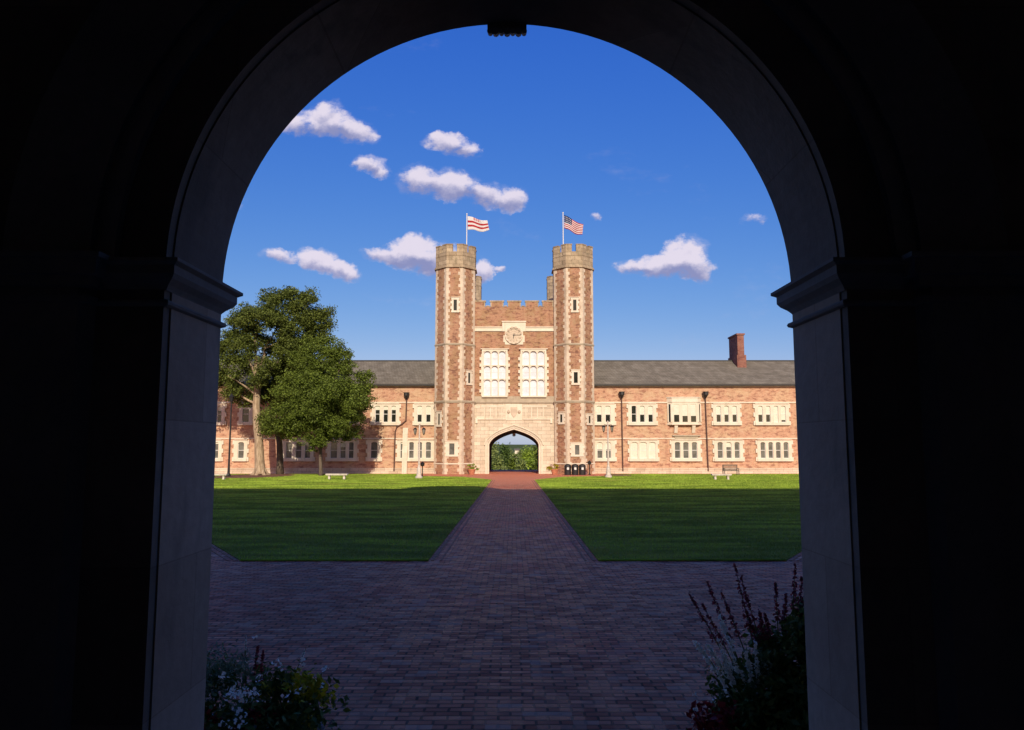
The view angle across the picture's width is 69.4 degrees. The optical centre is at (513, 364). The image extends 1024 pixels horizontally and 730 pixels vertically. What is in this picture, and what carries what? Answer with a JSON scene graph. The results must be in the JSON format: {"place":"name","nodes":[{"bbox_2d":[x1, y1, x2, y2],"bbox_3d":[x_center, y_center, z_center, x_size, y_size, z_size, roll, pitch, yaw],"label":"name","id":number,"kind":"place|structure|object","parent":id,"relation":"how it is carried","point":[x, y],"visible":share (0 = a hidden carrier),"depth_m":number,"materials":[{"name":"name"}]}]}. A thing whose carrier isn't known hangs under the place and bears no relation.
{"place":"outdoors","nodes":[
{"label":"outdoors","id":0,"kind":"place"},
{"bbox_2d":[205,470,803,729],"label":"paving","id":1,"kind":"structure","parent":0,"point":[512,610],"depth_m":9.31,"materials":[{"name":"brick"}]},
{"bbox_2d":[204,634,350,729],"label":"flowering bush","id":2,"kind":"object","parent":1,"relation":"on","point":[294,710],"visible":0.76,"depth_m":4.27,"materials":[{"name":"plant"}]},
{"bbox_2d":[211,480,494,560],"bbox_3d":[-12.725,6.473,36.321,22.590,0.590,43.400,0,-6,0],"label":"path edging","id":3,"kind":"object","parent":1,"relation":"on","point":[432,559],"visible":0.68,"depth_m":17.89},
{"bbox_2d":[466,463,479,474],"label":"plant pot","id":4,"kind":"object","parent":1,"relation":"on","point":[471,470],"visible":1,"depth_m":73.31,"materials":[{"name":"ceramic"}]},
{"bbox_2d":[546,463,558,474],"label":"plant pot","id":5,"kind":"object","parent":1,"relation":"on","point":[554,471],"visible":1,"depth_m":73.31,"materials":[{"name":"ceramic"}]},
{"bbox_2d":[564,464,570,474],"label":"litter bin","id":6,"kind":"object","parent":1,"relation":"on","point":[567,469],"visible":0.96,"depth_m":71.66,"materials":[{"name":"metal"}]},
{"bbox_2d":[571,464,578,474],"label":"litter bin","id":7,"kind":"object","parent":1,"relation":"on","point":[574,469],"visible":0.98,"depth_m":71.65,"materials":[{"name":"metal"}]},
{"bbox_2d":[579,464,585,474],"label":"litter bin","id":8,"kind":"object","parent":1,"relation":"on","point":[582,469],"visible":0.98,"depth_m":71.66,"materials":[{"name":"metal"}]},
{"bbox_2d":[532,480,801,560],"bbox_3d":[12.725,6.473,36.321,22.590,0.590,43.400,0,-6,0],"label":"path edging","id":9,"kind":"object","parent":1,"relation":"on","point":[589,553],"visible":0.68,"depth_m":19.19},
{"bbox_2d":[685,562,808,729],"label":"plant","id":10,"kind":"object","parent":1,"relation":"on","point":[763,686],"visible":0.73,"depth_m":4.27,"materials":[{"name":"plant"}]},
{"bbox_2d":[219,25,793,444],"label":"sky","id":11,"kind":"structure","parent":0,"point":[354,201],"materials":[{"name":"blue"}]},
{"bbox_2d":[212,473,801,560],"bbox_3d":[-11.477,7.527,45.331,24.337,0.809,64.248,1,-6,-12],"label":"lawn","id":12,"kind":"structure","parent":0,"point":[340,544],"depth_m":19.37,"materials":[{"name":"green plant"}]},
{"bbox_2d":[214,474,228,479],"bbox_3d":[-23.399,8.889,58.693,1.397,0.500,0.460,0,-6,0],"label":"stone bench","id":13,"kind":"object","parent":12,"relation":"on","point":[223,476],"visible":0.53,"depth_m":58.51,"materials":[{"name":"beige stone"}]},
{"bbox_2d":[215,474,295,477],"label":"mulch bed","id":14,"kind":"object","parent":12,"relation":"on","point":[251,476],"visible":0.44,"depth_m":68.32,"materials":[{"name":"brown soil"}]},
{"bbox_2d":[226,394,233,476],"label":"street lamp","id":15,"kind":"object","parent":14,"relation":"on","point":[231,397],"visible":0.88,"depth_m":65.63,"materials":[{"name":"metal"}]},
{"bbox_2d":[218,285,337,474],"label":"tree","id":16,"kind":"object","parent":14,"relation":"on","point":[298,308],"visible":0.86,"depth_m":70.31,"materials":[{"name":"green plant"}]},
{"bbox_2d":[245,354,313,473],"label":"tree","id":17,"kind":"object","parent":14,"relation":"on","point":[279,465],"visible":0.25,"depth_m":72.38,"materials":[{"name":"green plant"}]},
{"bbox_2d":[260,334,377,475],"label":"tree","id":18,"kind":"object","parent":12,"relation":"on","point":[317,398],"visible":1,"depth_m":67.09,"materials":[{"name":"green plant"}]},
{"bbox_2d":[325,474,347,479],"bbox_3d":[-14.086,8.931,59.047,1.725,0.500,0.460,0,-6,0],"label":"stone bench","id":19,"kind":"object","parent":12,"relation":"on","point":[329,476],"visible":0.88,"depth_m":58.88,"materials":[{"name":"beige stone"}]},
{"bbox_2d":[413,423,425,477],"bbox_3d":[-7.839,7.147,61.672,0.978,4.642,0.595,-3,-7,23],"label":"twin lamp post","id":20,"kind":"object","parent":12,"relation":"on","point":[418,475],"visible":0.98,"depth_m":61.60,"materials":[{"name":"metal"}]},
{"bbox_2d":[495,445,536,454],"bbox_3d":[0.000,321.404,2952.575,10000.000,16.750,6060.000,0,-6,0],"label":"ground","id":21,"kind":"structure","parent":0,"point":[512,447],"depth_m":2730.79,"materials":[{"name":"green plant"}]},
{"bbox_2d":[215,360,434,473],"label":"hall wing","id":22,"kind":"structure","parent":21,"relation":"on","point":[404,392],"depth_m":77.07,"materials":[{"name":"red brick"}]},
{"bbox_2d":[215,440,223,460],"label":"window","id":23,"kind":"structure","parent":22,"relation":"in","point":[218,452],"depth_m":76.88,"materials":[{"name":"stone"}]},
{"bbox_2d":[217,403,226,424],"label":"window","id":24,"kind":"structure","parent":22,"relation":"in","point":[221,407],"depth_m":77.28,"materials":[{"name":"stone"}]},
{"bbox_2d":[232,440,249,460],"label":"window","id":25,"kind":"structure","parent":22,"relation":"in","point":[240,452],"depth_m":76.88,"materials":[{"name":"stone"}]},
{"bbox_2d":[237,405,252,424],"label":"window","id":26,"kind":"structure","parent":22,"relation":"in","point":[245,415],"depth_m":77.24,"materials":[{"name":"stone"}]},
{"bbox_2d":[282,440,314,460],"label":"window","id":27,"kind":"structure","parent":22,"relation":"in","point":[292,451],"depth_m":76.88,"materials":[{"name":"stone"}]},
{"bbox_2d":[325,440,358,460],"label":"window","id":28,"kind":"structure","parent":22,"relation":"in","point":[347,450],"depth_m":76.90,"materials":[{"name":"stone"}]},
{"bbox_2d":[366,440,382,460],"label":"window","id":29,"kind":"structure","parent":22,"relation":"in","point":[373,450],"depth_m":76.88,"materials":[{"name":"stone"}]},
{"bbox_2d":[370,403,400,424],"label":"window","id":30,"kind":"structure","parent":22,"relation":"in","point":[383,413],"depth_m":77.28,"materials":[{"name":"stone"}]},
{"bbox_2d":[395,440,433,460],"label":"window","id":31,"kind":"structure","parent":22,"relation":"in","point":[426,446],"depth_m":76.88,"materials":[{"name":"stone"}]},
{"bbox_2d":[412,403,433,424],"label":"window","id":32,"kind":"structure","parent":22,"relation":"in","point":[423,413],"depth_m":77.28,"materials":[{"name":"stone"}]},
{"bbox_2d":[492,442,501,461],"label":"tree","id":33,"kind":"object","parent":21,"relation":"on","point":[494,448],"visible":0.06,"depth_m":203.00,"materials":[{"name":"green plant"}]},
{"bbox_2d":[492,454,508,469],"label":"bush","id":34,"kind":"object","parent":21,"relation":"on","point":[498,463],"visible":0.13,"depth_m":185.67,"materials":[{"name":"green plant"}]},
{"bbox_2d":[498,442,511,466],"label":"tree","id":35,"kind":"object","parent":21,"relation":"on","point":[505,453],"visible":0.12,"depth_m":213.58,"materials":[{"name":"green plant"}]},
{"bbox_2d":[0,0,1023,729],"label":"arcade building","id":36,"kind":"structure","parent":21,"relation":"on","point":[880,142],"depth_m":2.90,"materials":[{"name":"stone"}]},
{"bbox_2d":[507,449,517,461],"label":"tree","id":37,"kind":"object","parent":21,"relation":"on","point":[513,454],"visible":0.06,"depth_m":223.75,"materials":[{"name":"green plant"}]},
{"bbox_2d":[506,455,519,469],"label":"tree","id":38,"kind":"object","parent":21,"relation":"on","point":[512,465],"visible":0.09,"depth_m":187.84,"materials":[{"name":"green plant"}]},
{"bbox_2d":[433,244,594,473],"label":"gatehouse","id":39,"kind":"object","parent":21,"relation":"on","point":[502,370],"visible":0.98,"depth_m":76.35,"materials":[{"name":"brick"}]},
{"bbox_2d":[466,213,488,243],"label":"flagpole","id":40,"kind":"object","parent":39,"relation":"attached to","point":[478,225],"visible":1,"depth_m":79.14,"materials":[{"name":"fabric"}]},
{"bbox_2d":[479,348,509,396],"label":"window","id":41,"kind":"structure","parent":39,"relation":"in","point":[494,365],"depth_m":76.79,"materials":[{"name":"stone"}]},
{"bbox_2d":[518,348,548,396],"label":"window","id":42,"kind":"structure","parent":39,"relation":"in","point":[533,365],"depth_m":76.80,"materials":[{"name":"stone"}]},
{"bbox_2d":[562,212,582,243],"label":"flagpole","id":43,"kind":"object","parent":39,"relation":"attached to","point":[570,224],"visible":1,"depth_m":79.14,"materials":[{"name":"multicoloured fabric"}]},
{"bbox_2d":[517,450,522,460],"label":"tree","id":44,"kind":"object","parent":21,"relation":"on","point":[519,453],"visible":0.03,"depth_m":242.66,"materials":[{"name":"green plant"}]},
{"bbox_2d":[515,459,526,469],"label":"tree","id":45,"kind":"object","parent":21,"relation":"on","point":[520,464],"visible":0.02,"depth_m":177.92,"materials":[{"name":"green plant"}]},
{"bbox_2d":[520,445,534,462],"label":"tree","id":46,"kind":"object","parent":21,"relation":"on","point":[526,454],"visible":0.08,"depth_m":209.59,"materials":[{"name":"green plant"}]},
{"bbox_2d":[523,458,533,469],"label":"tree","id":47,"kind":"object","parent":21,"relation":"on","point":[529,461],"visible":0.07,"depth_m":183.77,"materials":[{"name":"green plant"}]},
{"bbox_2d":[531,445,536,461],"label":"tree","id":48,"kind":"object","parent":21,"relation":"on","point":[535,453],"visible":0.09,"depth_m":219.73,"materials":[{"name":"green plant"}]},
{"bbox_2d":[530,461,537,469],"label":"tree","id":49,"kind":"object","parent":21,"relation":"on","point":[533,466],"visible":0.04,"depth_m":179.69,"materials":[{"name":"green plant"}]},
{"bbox_2d":[594,333,798,473],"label":"hall wing","id":50,"kind":"structure","parent":21,"relation":"on","point":[737,408],"depth_m":77.24,"materials":[{"name":"red brick"}]},
{"bbox_2d":[594,403,615,424],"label":"window","id":51,"kind":"structure","parent":50,"relation":"in","point":[603,412],"depth_m":77.28,"materials":[{"name":"stone"}]},
{"bbox_2d":[595,440,616,460],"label":"window","id":52,"kind":"structure","parent":50,"relation":"in","point":[600,445],"depth_m":76.88,"materials":[{"name":"stone"}]},
{"bbox_2d":[626,403,657,424],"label":"window","id":53,"kind":"structure","parent":50,"relation":"in","point":[638,413],"depth_m":77.28,"materials":[{"name":"stone"}]},
{"bbox_2d":[627,440,659,460],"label":"window","id":54,"kind":"structure","parent":50,"relation":"in","point":[639,450],"depth_m":76.92,"materials":[{"name":"stone"}]},
{"bbox_2d":[669,440,701,460],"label":"window","id":55,"kind":"structure","parent":50,"relation":"in","point":[681,450],"depth_m":76.90,"materials":[{"name":"stone"}]},
{"bbox_2d":[711,403,741,424],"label":"window","id":56,"kind":"structure","parent":50,"relation":"in","point":[723,413],"depth_m":77.28,"materials":[{"name":"stone"}]},
{"bbox_2d":[712,440,744,460],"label":"window","id":57,"kind":"structure","parent":50,"relation":"in","point":[724,450],"depth_m":76.90,"materials":[{"name":"stone"}]},
{"bbox_2d":[753,403,790,424],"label":"window","id":58,"kind":"structure","parent":50,"relation":"in","point":[764,413],"depth_m":77.28,"materials":[{"name":"stone"}]},
{"bbox_2d":[755,440,793,460],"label":"window","id":59,"kind":"structure","parent":50,"relation":"in","point":[767,450],"depth_m":76.88,"materials":[{"name":"stone"}]},
{"bbox_2d":[537,477,801,560],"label":"lawn","id":60,"kind":"structure","parent":0,"point":[688,552],"depth_m":19.14,"materials":[{"name":"green plant"}]},
{"bbox_2d":[602,421,613,476],"bbox_3d":[8.175,7.247,63.675,0.978,4.916,0.595,-3,-7,23],"label":"twin lamp post","id":61,"kind":"object","parent":60,"relation":"on","point":[608,472],"visible":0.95,"depth_m":63.63,"materials":[{"name":"metal"}]},
{"bbox_2d":[605,474,630,475],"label":"mulch bed","id":62,"kind":"object","parent":60,"relation":"on","point":[619,475],"visible":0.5,"depth_m":68.32,"materials":[{"name":"brown soil"}]},
{"bbox_2d":[711,474,731,479],"bbox_3d":[16.476,8.868,58.517,1.551,0.500,0.460,0,-6,0],"label":"stone bench","id":63,"kind":"object","parent":60,"relation":"on","point":[726,475],"visible":0.84,"depth_m":58.33,"materials":[{"name":"beige stone"}]},
{"bbox_2d":[722,465,738,474],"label":"slatted bench","id":64,"kind":"object","parent":60,"relation":"on","point":[729,468],"visible":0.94,"depth_m":70.12,"materials":[{"name":"brown wood"}]}
]}

